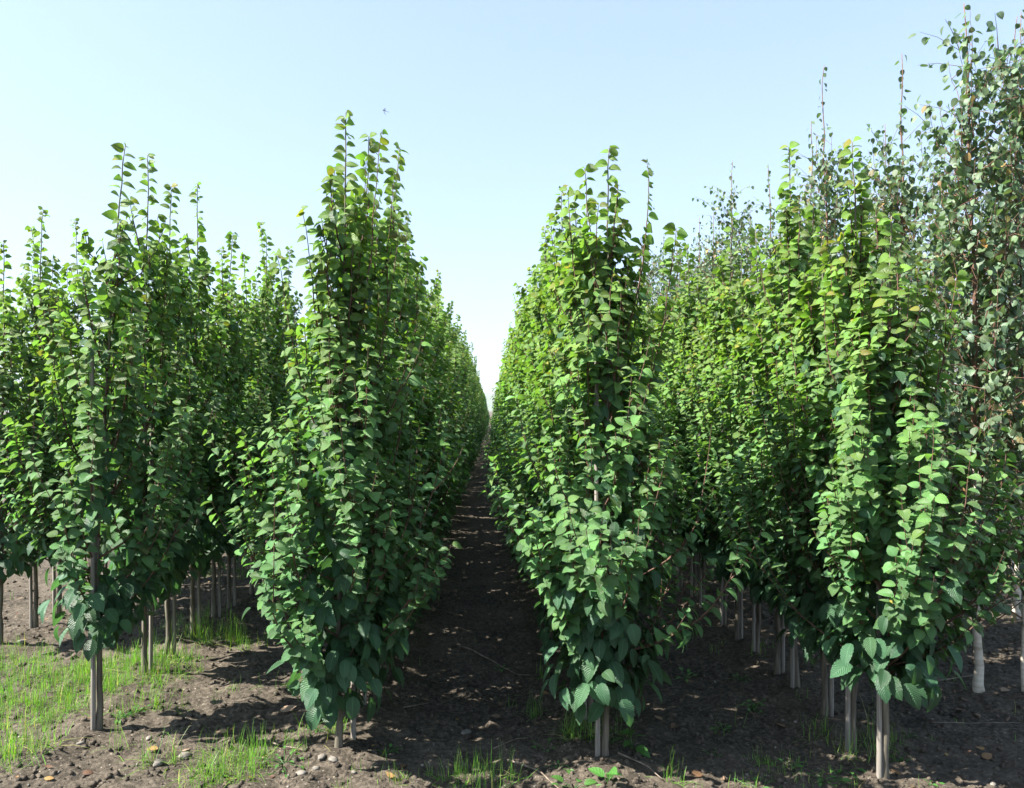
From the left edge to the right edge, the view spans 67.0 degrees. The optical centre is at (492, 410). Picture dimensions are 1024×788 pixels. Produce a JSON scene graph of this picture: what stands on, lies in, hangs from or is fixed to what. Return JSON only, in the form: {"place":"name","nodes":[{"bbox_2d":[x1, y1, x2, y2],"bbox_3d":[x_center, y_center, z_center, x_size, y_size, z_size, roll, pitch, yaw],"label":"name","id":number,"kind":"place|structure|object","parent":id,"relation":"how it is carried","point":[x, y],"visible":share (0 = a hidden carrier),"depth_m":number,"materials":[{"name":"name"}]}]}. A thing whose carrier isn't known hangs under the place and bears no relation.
{"place":"outdoors","nodes":[
{"label":"outdoors","id":0,"kind":"place"},
{"bbox_2d":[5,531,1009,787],"bbox_3d":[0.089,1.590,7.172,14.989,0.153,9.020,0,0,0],"label":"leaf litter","id":1,"kind":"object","parent":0,"point":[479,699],"visible":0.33,"depth_m":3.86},
{"bbox_2d":[0,411,1023,787],"bbox_3d":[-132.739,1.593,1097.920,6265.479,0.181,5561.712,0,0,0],"label":"ground","id":2,"kind":"structure","parent":0,"point":[474,511],"depth_m":4.16,"materials":[{"name":"soil"}]},
{"bbox_2d":[28,380,32,628],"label":"wooden stake","id":3,"kind":"object","parent":2,"relation":"on","point":[31,601],"visible":0.23,"depth_m":5.52,"materials":[{"name":"brown wood"}]},
{"bbox_2d":[0,240,61,643],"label":"hornbeam tree","id":4,"kind":"object","parent":2,"relation":"on","point":[12,560],"visible":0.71,"depth_m":5.14,"materials":[{"name":"green plant"}]},
{"bbox_2d":[0,206,81,627],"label":"hornbeam tree","id":5,"kind":"object","parent":2,"relation":"on","point":[56,294],"visible":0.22,"depth_m":5.49,"materials":[{"name":"green plant"}]},
{"bbox_2d":[0,699,92,774],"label":"grass clump","id":6,"kind":"object","parent":2,"relation":"on","point":[15,748],"visible":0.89,"depth_m":3.51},
{"bbox_2d":[5,225,111,613],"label":"hornbeam tree","id":7,"kind":"object","parent":2,"relation":"on","point":[47,270],"visible":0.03,"depth_m":5.82,"materials":[{"name":"green plant"}]},
{"bbox_2d":[89,346,95,729],"bbox_3d":[-1.947,0.648,3.771,0.026,1.981,0.025,0,0,0],"label":"wooden stake","id":8,"kind":"object","parent":2,"relation":"on","point":[93,658],"visible":0.37,"depth_m":3.76,"materials":[{"name":"brown wood"}]},
{"bbox_2d":[57,218,129,548],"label":"hornbeam tree","id":9,"kind":"object","parent":2,"relation":"on","point":[80,332],"visible":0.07,"depth_m":6.24,"materials":[{"name":"green plant"}]},
{"bbox_2d":[0,142,204,729],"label":"hornbeam tree","id":10,"kind":"object","parent":2,"relation":"on","point":[88,611],"visible":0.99,"depth_m":3.73,"materials":[{"name":"green plant"}]},
{"bbox_2d":[71,258,136,587],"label":"hornbeam tree","id":11,"kind":"object","parent":2,"relation":"on","point":[106,563],"visible":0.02,"depth_m":6.62,"materials":[{"name":"green plant"}]},
{"bbox_2d":[65,153,217,675],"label":"hornbeam tree","id":12,"kind":"object","parent":2,"relation":"on","point":[152,311],"visible":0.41,"depth_m":4.47,"materials":[{"name":"green plant"}]},
{"bbox_2d":[149,364,153,671],"bbox_3d":[-2.010,0.675,4.560,0.030,1.893,0.023,0,0,18],"label":"wooden stake","id":13,"kind":"object","parent":2,"relation":"on","point":[151,462],"visible":0.29,"depth_m":4.55,"materials":[{"name":"brown wood"}]},
{"bbox_2d":[106,183,228,656],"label":"hornbeam tree","id":14,"kind":"object","parent":2,"relation":"on","point":[191,544],"visible":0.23,"depth_m":4.80,"materials":[{"name":"green plant"}]},
{"bbox_2d":[172,363,177,655],"bbox_3d":[-1.992,0.661,4.860,0.029,1.915,0.028,0,0,0],"label":"wooden stake","id":15,"kind":"object","parent":2,"relation":"on","point":[174,621],"visible":0.22,"depth_m":4.85,"materials":[{"name":"brown wood"}]},
{"bbox_2d":[162,748,227,787],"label":"grass clump","id":16,"kind":"object","parent":2,"relation":"on","point":[190,770],"visible":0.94,"depth_m":3.27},
{"bbox_2d":[196,340,200,637],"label":"wooden stake","id":17,"kind":"object","parent":2,"relation":"on","point":[198,588],"visible":0.26,"depth_m":5.29,"materials":[{"name":"brown wood"}]},
{"bbox_2d":[166,181,252,637],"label":"hornbeam tree","id":18,"kind":"object","parent":2,"relation":"on","point":[200,300],"visible":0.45,"depth_m":5.23,"materials":[{"name":"green plant"}]},
{"bbox_2d":[170,721,275,787],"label":"grass clump","id":19,"kind":"object","parent":2,"relation":"on","point":[238,764],"visible":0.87,"depth_m":3.38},
{"bbox_2d":[172,231,277,617],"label":"hornbeam tree","id":20,"kind":"object","parent":2,"relation":"on","point":[222,311],"visible":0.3,"depth_m":5.75,"materials":[{"name":"green plant"}]},
{"bbox_2d":[233,359,235,605],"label":"wooden stake","id":21,"kind":"object","parent":2,"relation":"on","point":[234,572],"visible":0.29,"depth_m":6.04,"materials":[{"name":"brown wood"}]},
{"bbox_2d":[198,246,274,607],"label":"hornbeam tree","id":22,"kind":"object","parent":2,"relation":"on","point":[236,412],"visible":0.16,"depth_m":6.02,"materials":[{"name":"green plant"}]},
{"bbox_2d":[213,609,259,645],"bbox_3d":[-1.786,1.497,5.297,0.489,0.328,0.434,0,0,0],"label":"grass clump","id":23,"kind":"object","parent":2,"relation":"on","point":[230,633],"visible":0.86,"depth_m":5.27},
{"bbox_2d":[227,252,300,594],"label":"hornbeam tree","id":24,"kind":"object","parent":2,"relation":"on","point":[254,316],"visible":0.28,"depth_m":6.53,"materials":[{"name":"green plant"}]},
{"bbox_2d":[230,232,308,581],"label":"hornbeam tree","id":25,"kind":"object","parent":2,"relation":"on","point":[263,291],"visible":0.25,"depth_m":6.87,"materials":[{"name":"green plant"}]},
{"bbox_2d":[237,222,314,577],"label":"hornbeam tree","id":26,"kind":"object","parent":2,"relation":"on","point":[278,312],"visible":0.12,"depth_m":7.28,"materials":[{"name":"green plant"}]},
{"bbox_2d":[252,246,317,535],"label":"hornbeam tree","id":27,"kind":"object","parent":2,"relation":"on","point":[289,252],"visible":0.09,"depth_m":7.64,"materials":[{"name":"green plant"}]},
{"bbox_2d":[201,110,468,747],"bbox_3d":[-0.760,0.124,3.550,1.093,2.981,0.981,0,0,-23],"label":"hornbeam tree","id":28,"kind":"object","parent":2,"relation":"on","point":[352,657],"visible":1,"depth_m":3.40,"materials":[{"name":"green plant"}]},
{"bbox_2d":[252,132,429,696],"bbox_3d":[-0.762,0.091,4.048,0.899,3.094,1.186,0,0,0],"label":"hornbeam tree","id":29,"kind":"object","parent":2,"relation":"on","point":[379,617],"visible":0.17,"depth_m":3.97,"materials":[{"name":"green plant"}]},
{"bbox_2d":[351,322,357,739],"bbox_3d":[-0.641,0.567,3.606,0.026,2.100,0.026,0,0,0],"label":"wooden stake","id":30,"kind":"object","parent":2,"relation":"on","point":[353,726],"visible":0.08,"depth_m":3.60,"materials":[{"name":"brown wood"}]},
{"bbox_2d":[292,142,468,655],"bbox_3d":[-0.677,0.055,4.391,1.080,3.184,1.004,0,0,0],"label":"hornbeam tree","id":31,"kind":"object","parent":2,"relation":"on","point":[405,317],"visible":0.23,"depth_m":4.45,"materials":[{"name":"green plant"}]},
{"bbox_2d":[316,210,470,624],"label":"hornbeam tree","id":32,"kind":"object","parent":2,"relation":"on","point":[413,309],"visible":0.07,"depth_m":4.85,"materials":[{"name":"green plant"}]},
{"bbox_2d":[346,221,461,576],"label":"hornbeam tree","id":33,"kind":"object","parent":2,"relation":"on","point":[424,258],"depth_m":5.23,"materials":[{"name":"green plant"}]},
{"bbox_2d":[399,218,463,562],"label":"hornbeam tree","id":34,"kind":"object","parent":2,"relation":"on","point":[425,379],"visible":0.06,"depth_m":6.11,"materials":[{"name":"green plant"}]},
{"bbox_2d":[404,234,467,549],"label":"hornbeam tree","id":35,"kind":"object","parent":2,"relation":"on","point":[441,341],"visible":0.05,"depth_m":6.60,"materials":[{"name":"green plant"}]},
{"bbox_2d":[397,228,474,561],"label":"hornbeam tree","id":36,"kind":"object","parent":2,"relation":"on","point":[429,310],"visible":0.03,"depth_m":5.79,"materials":[{"name":"green plant"}]},
{"bbox_2d":[414,270,472,557],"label":"hornbeam tree","id":37,"kind":"object","parent":2,"relation":"on","point":[432,314],"visible":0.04,"depth_m":7.12,"materials":[{"name":"green plant"}]},
{"bbox_2d":[413,266,473,544],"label":"hornbeam tree","id":38,"kind":"object","parent":2,"relation":"on","point":[450,388],"visible":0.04,"depth_m":7.38,"materials":[{"name":"green plant"}]},
{"bbox_2d":[420,275,471,540],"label":"hornbeam tree","id":39,"kind":"object","parent":2,"relation":"on","point":[459,385],"visible":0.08,"depth_m":7.87,"materials":[{"name":"green plant"}]},
{"bbox_2d":[425,289,471,535],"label":"hornbeam tree","id":40,"kind":"object","parent":2,"relation":"on","point":[466,466],"visible":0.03,"depth_m":8.37,"materials":[{"name":"green plant"}]},
{"bbox_2d":[423,746,474,786],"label":"grass clump","id":41,"kind":"object","parent":2,"relation":"on","point":[456,767],"visible":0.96,"depth_m":3.30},
{"bbox_2d":[431,277,476,530],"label":"hornbeam tree","id":42,"kind":"object","parent":2,"relation":"on","point":[451,333],"visible":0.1,"depth_m":8.72,"materials":[{"name":"green plant"}]},
{"bbox_2d":[430,269,479,506],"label":"hornbeam tree","id":43,"kind":"object","parent":2,"relation":"on","point":[465,381],"visible":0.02,"depth_m":10.22,"materials":[{"name":"green plant"}]},
{"bbox_2d":[434,280,479,511],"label":"hornbeam tree","id":44,"kind":"object","parent":2,"relation":"on","point":[450,318],"visible":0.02,"depth_m":9.25,"materials":[{"name":"green plant"}]},
{"bbox_2d":[434,303,479,510],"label":"hornbeam tree","id":45,"kind":"object","parent":2,"relation":"on","point":[463,378],"visible":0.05,"depth_m":9.70,"materials":[{"name":"green plant"}]},
{"bbox_2d":[447,301,485,458],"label":"hornbeam tree","id":46,"kind":"object","parent":2,"relation":"on","point":[469,383],"visible":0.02,"depth_m":12.55,"materials":[{"name":"green plant"}]},
{"bbox_2d":[448,740,538,787],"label":"grass clump","id":47,"kind":"object","parent":2,"relation":"on","point":[484,769],"visible":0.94,"depth_m":3.29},
{"bbox_2d":[482,284,528,493],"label":"hornbeam tree","id":48,"kind":"object","parent":2,"relation":"on","point":[513,331],"visible":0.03,"depth_m":10.05,"materials":[{"name":"green plant"}]},
{"bbox_2d":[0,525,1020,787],"bbox_3d":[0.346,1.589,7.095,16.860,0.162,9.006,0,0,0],"label":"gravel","id":49,"kind":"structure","parent":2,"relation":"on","point":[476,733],"depth_m":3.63,"materials":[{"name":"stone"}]},
{"bbox_2d":[0,554,1022,787],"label":"grass","id":50,"kind":"structure","parent":2,"relation":"on","point":[83,670],"depth_m":4.35,"materials":[{"name":"plant"}]},
{"bbox_2d":[0,520,1023,787],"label":"soil clods","id":51,"kind":"object","parent":2,"relation":"on","point":[534,760],"visible":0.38,"depth_m":3.77,"materials":[{"name":"soil"}]},
{"bbox_2d":[491,267,536,491],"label":"hornbeam tree","id":52,"kind":"object","parent":2,"relation":"on","point":[525,297],"visible":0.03,"depth_m":7.65,"materials":[{"name":"green plant"}]},
{"bbox_2d":[488,258,543,486],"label":"hornbeam tree","id":53,"kind":"object","parent":2,"relation":"on","point":[498,388],"visible":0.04,"depth_m":8.02,"materials":[{"name":"green plant"}]},
{"bbox_2d":[483,280,550,507],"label":"hornbeam tree","id":54,"kind":"object","parent":2,"relation":"on","point":[507,361],"depth_m":8.44,"materials":[{"name":"green plant"}]},
{"bbox_2d":[484,225,553,508],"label":"hornbeam tree","id":55,"kind":"object","parent":2,"relation":"on","point":[504,389],"visible":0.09,"depth_m":6.89,"materials":[{"name":"green plant"}]},
{"bbox_2d":[481,248,556,554],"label":"hornbeam tree","id":56,"kind":"object","parent":2,"relation":"on","point":[527,376],"visible":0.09,"depth_m":6.43,"materials":[{"name":"green plant"}]},
{"bbox_2d":[491,247,548,525],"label":"hornbeam tree","id":57,"kind":"object","parent":2,"relation":"on","point":[520,351],"visible":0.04,"depth_m":7.33,"materials":[{"name":"green plant"}]},
{"bbox_2d":[503,213,558,491],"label":"hornbeam tree","id":58,"kind":"object","parent":2,"relation":"on","point":[516,362],"visible":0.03,"depth_m":6.15,"materials":[{"name":"green plant"}]},
{"bbox_2d":[495,224,575,596],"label":"hornbeam tree","id":59,"kind":"object","parent":2,"relation":"on","point":[550,321],"visible":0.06,"depth_m":5.28,"materials":[{"name":"green plant"}]},
{"bbox_2d":[491,184,582,539],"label":"hornbeam tree","id":60,"kind":"object","parent":2,"relation":"on","point":[537,315],"visible":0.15,"depth_m":5.58,"materials":[{"name":"green plant"}]},
{"bbox_2d":[489,234,653,635],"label":"hornbeam tree","id":61,"kind":"object","parent":2,"relation":"on","point":[541,615],"visible":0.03,"depth_m":4.76,"materials":[{"name":"green plant"}]},
{"bbox_2d":[543,707,601,744],"bbox_3d":[0.414,1.503,3.688,0.364,0.241,0.387,0,0,15],"label":"grass clump","id":62,"kind":"object","parent":2,"relation":"on","point":[573,730],"visible":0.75,"depth_m":3.71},
{"bbox_2d":[477,197,705,718],"bbox_3d":[0.563,0.285,3.887,0.958,2.720,0.933,0,0,-42],"label":"hornbeam tree","id":63,"kind":"object","parent":2,"relation":"on","point":[561,355],"visible":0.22,"depth_m":3.86,"materials":[{"name":"green plant"}]},
{"bbox_2d":[500,190,686,652],"bbox_3d":[0.499,0.207,4.364,0.996,2.910,0.965,0,0,45],"label":"hornbeam tree","id":64,"kind":"object","parent":2,"relation":"on","point":[533,482],"visible":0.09,"depth_m":4.30,"materials":[{"name":"green plant"}]},
{"bbox_2d":[594,329,599,756],"bbox_3d":[0.468,0.624,3.450,0.032,2.007,0.024,0,0,19],"label":"wooden stake","id":65,"kind":"object","parent":2,"relation":"on","point":[597,722],"visible":0.16,"depth_m":3.44,"materials":[{"name":"brown wood"}]},
{"bbox_2d":[588,766,622,783],"bbox_3d":[0.472,1.481,3.138,0.150,0.096,0.146,0,0,0],"label":"weed plant","id":66,"kind":"object","parent":2,"relation":"on","point":[610,774],"visible":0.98,"depth_m":3.17,"materials":[{"name":"green plant"}]},
{"bbox_2d":[610,728,649,757],"bbox_3d":[0.652,1.528,3.570,0.185,0.096,0.178,0,0,32],"label":"weed plant","id":67,"kind":"object","parent":2,"relation":"on","point":[642,749],"visible":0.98,"depth_m":3.54,"materials":[{"name":"green plant"}]},
{"bbox_2d":[487,145,774,756],"bbox_3d":[0.506,0.217,3.402,1.057,2.824,0.936,0,0,-30],"label":"hornbeam tree","id":68,"kind":"object","parent":2,"relation":"on","point":[583,601],"visible":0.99,"depth_m":3.35,"materials":[{"name":"green plant"}]},
{"bbox_2d":[630,282,654,366],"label":"hornbeam tree","id":69,"kind":"object","parent":2,"relation":"on","point":[648,322],"visible":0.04,"depth_m":8.62,"materials":[{"name":"green plant"}]},
{"bbox_2d":[626,251,669,321],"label":"birch tree","id":70,"kind":"object","parent":2,"relation":"on","point":[651,276],"visible":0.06,"depth_m":13.41,"materials":[{"name":"green plant"}]},
{"bbox_2d":[640,234,686,332],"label":"birch tree","id":71,"kind":"object","parent":2,"relation":"on","point":[659,274],"visible":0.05,"depth_m":12.45,"materials":[{"name":"green plant"}]},
{"bbox_2d":[646,248,696,574],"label":"hornbeam tree","id":72,"kind":"object","parent":2,"relation":"on","point":[670,344],"visible":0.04,"depth_m":7.29,"materials":[{"name":"green plant"}]},
{"bbox_2d":[650,230,696,356],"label":"birch tree","id":73,"kind":"object","parent":2,"relation":"on","point":[675,278],"visible":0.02,"depth_m":11.50,"materials":[{"name":"green plant"}]},
{"bbox_2d":[651,242,710,595],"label":"hornbeam tree","id":74,"kind":"object","parent":2,"relation":"on","point":[685,341],"visible":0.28,"depth_m":6.56,"materials":[{"name":"green plant"}]},
{"bbox_2d":[652,268,711,587],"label":"hornbeam tree","id":75,"kind":"object","parent":2,"relation":"on","point":[676,361],"visible":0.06,"depth_m":7.01,"materials":[{"name":"green plant"}]},
{"bbox_2d":[652,249,733,603],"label":"hornbeam tree","id":76,"kind":"object","parent":2,"relation":"on","point":[701,364],"visible":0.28,"depth_m":6.16,"materials":[{"name":"green plant"}]},
{"bbox_2d":[659,217,729,350],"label":"birch tree","id":77,"kind":"object","parent":2,"relation":"on","point":[699,256],"visible":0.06,"depth_m":10.44,"materials":[{"name":"green plant"}]},
{"bbox_2d":[698,375,701,607],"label":"wooden stake","id":78,"kind":"object","parent":2,"relation":"on","point":[700,569],"visible":0.23,"depth_m":6.17,"materials":[{"name":"brown wood"}]},
{"bbox_2d":[675,214,740,379],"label":"birch tree","id":79,"kind":"object","parent":2,"relation":"on","point":[713,255],"visible":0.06,"depth_m":9.64,"materials":[{"name":"green plant"}]},
{"bbox_2d":[660,212,773,624],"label":"hornbeam tree","id":80,"kind":"object","parent":2,"relation":"on","point":[718,271],"visible":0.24,"depth_m":5.72,"materials":[{"name":"green plant"}]},
{"bbox_2d":[664,242,776,640],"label":"hornbeam tree","id":81,"kind":"object","parent":2,"relation":"on","point":[732,327],"visible":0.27,"depth_m":5.30,"materials":[{"name":"green plant"}]},
{"bbox_2d":[684,161,769,380],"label":"birch tree","id":82,"kind":"object","parent":2,"relation":"on","point":[742,224],"visible":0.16,"depth_m":8.72,"materials":[{"name":"green plant"}]},
{"bbox_2d":[688,223,785,652],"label":"hornbeam tree","id":83,"kind":"object","parent":2,"relation":"on","point":[743,293],"visible":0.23,"depth_m":5.03,"materials":[{"name":"green plant"}]},
{"bbox_2d":[703,222,806,674],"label":"hornbeam tree","id":84,"kind":"object","parent":2,"relation":"on","point":[753,589],"visible":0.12,"depth_m":4.57,"materials":[{"name":"green plant"}]},
{"bbox_2d":[732,165,785,419],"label":"birch tree","id":85,"kind":"object","parent":2,"relation":"on","point":[770,241],"visible":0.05,"depth_m":7.75,"materials":[{"name":"green plant"}]},
{"bbox_2d":[790,422,794,687],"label":"wooden stake","id":86,"kind":"object","parent":2,"relation":"on","point":[792,666],"visible":0.1,"depth_m":4.33,"materials":[{"name":"brown wood"}]},
{"bbox_2d":[748,121,841,360],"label":"birch tree","id":87,"kind":"object","parent":2,"relation":"on","point":[806,179],"visible":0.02,"depth_m":6.90,"materials":[{"name":"green plant"}]},
{"bbox_2d":[713,141,883,687],"bbox_3d":[1.742,0.069,4.315,0.955,3.147,1.044,0,0,0],"label":"hornbeam tree","id":88,"kind":"object","parent":2,"relation":"on","point":[793,252],"visible":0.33,"depth_m":4.32,"materials":[{"name":"green plant"}]},
{"bbox_2d":[731,226,899,716],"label":"hornbeam tree","id":89,"kind":"object","parent":2,"relation":"on","point":[810,311],"visible":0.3,"depth_m":3.94,"materials":[{"name":"green plant"}]},
{"bbox_2d":[773,67,873,372],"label":"birch tree","id":90,"kind":"object","parent":2,"relation":"on","point":[827,192],"visible":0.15,"depth_m":6.35,"materials":[{"name":"green plant"}]},
{"bbox_2d":[799,770,858,786],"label":"weed plant","id":91,"kind":"object","parent":2,"relation":"on","point":[845,779],"visible":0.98,"depth_m":3.28,"materials":[{"name":"green plant"}]},
{"bbox_2d":[829,369,833,716],"bbox_3d":[1.734,0.687,3.952,0.028,1.921,0.026,0,0,-18],"label":"wooden stake","id":92,"kind":"object","parent":2,"relation":"on","point":[831,697],"visible":0.15,"depth_m":3.94,"materials":[{"name":"brown wood"}]},
{"bbox_2d":[845,390,850,751],"bbox_3d":[1.663,0.706,3.613,0.028,1.910,0.026,0,0,0],"label":"wooden stake","id":93,"kind":"object","parent":2,"relation":"on","point":[847,710],"visible":0.1,"depth_m":3.60,"materials":[{"name":"brown wood"}]},
{"bbox_2d":[752,136,951,751],"bbox_3d":[1.708,0.201,3.661,0.812,2.924,0.811,0,0,38],"label":"hornbeam tree","id":94,"kind":"object","parent":2,"relation":"on","point":[855,265],"visible":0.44,"depth_m":3.59,"materials":[{"name":"green plant"}]},
{"bbox_2d":[709,211,1023,779],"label":"hornbeam tree","id":95,"kind":"object","parent":2,"relation":"on","point":[914,510],"visible":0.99,"depth_m":3.22,"materials":[{"name":"green plant"}]},
{"bbox_2d":[876,306,881,778],"bbox_3d":[1.673,0.602,3.346,0.029,2.124,0.026,0,0,0],"label":"wooden stake","id":96,"kind":"object","parent":2,"relation":"on","point":[878,733],"visible":0.38,"depth_m":3.34,"materials":[{"name":"brown wood"}]},
{"bbox_2d":[837,125,958,502],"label":"birch tree","id":97,"kind":"object","parent":2,"relation":"on","point":[876,197],"visible":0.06,"depth_m":7.78,"materials":[{"name":"green plant"}]},
{"bbox_2d":[839,54,994,583],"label":"birch tree","id":98,"kind":"object","parent":2,"relation":"on","point":[896,181],"visible":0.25,"depth_m":5.28,"materials":[{"name":"green plant"}]},
{"bbox_2d":[906,146,982,483],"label":"birch tree","id":99,"kind":"object","parent":2,"relation":"on","point":[934,243],"visible":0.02,"depth_m":8.82,"materials":[{"name":"green plant"}]},
{"bbox_2d":[881,4,1023,692],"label":"birch tree","id":100,"kind":"object","parent":2,"relation":"on","point":[975,286],"visible":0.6,"depth_m":4.42,"materials":[{"name":"green plant"}]},
{"bbox_2d":[913,108,1005,551],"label":"birch tree","id":101,"kind":"object","parent":2,"relation":"on","point":[945,204],"visible":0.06,"depth_m":6.76,"materials":[{"name":"green plant"}]},
{"bbox_2d":[924,9,1023,691],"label":"birch tree","id":102,"kind":"object","parent":2,"relation":"on","point":[1015,109],"visible":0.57,"depth_m":4.35,"materials":[{"name":"green plant"}]},
{"bbox_2d":[953,15,1023,618],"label":"birch tree","id":103,"kind":"object","parent":2,"relation":"on","point":[1016,610],"visible":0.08,"depth_m":5.89,"materials":[{"name":"green plant"}]},
{"bbox_2d":[963,124,1023,569],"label":"birch tree","id":104,"kind":"object","parent":2,"relation":"on","point":[985,272],"visible":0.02,"depth_m":7.88,"materials":[{"name":"green plant"}]},
{"bbox_2d":[0,0,1023,392],"label":"sky","id":105,"kind":"structure","parent":0,"point":[495,106],"materials":[{"name":"blue"}]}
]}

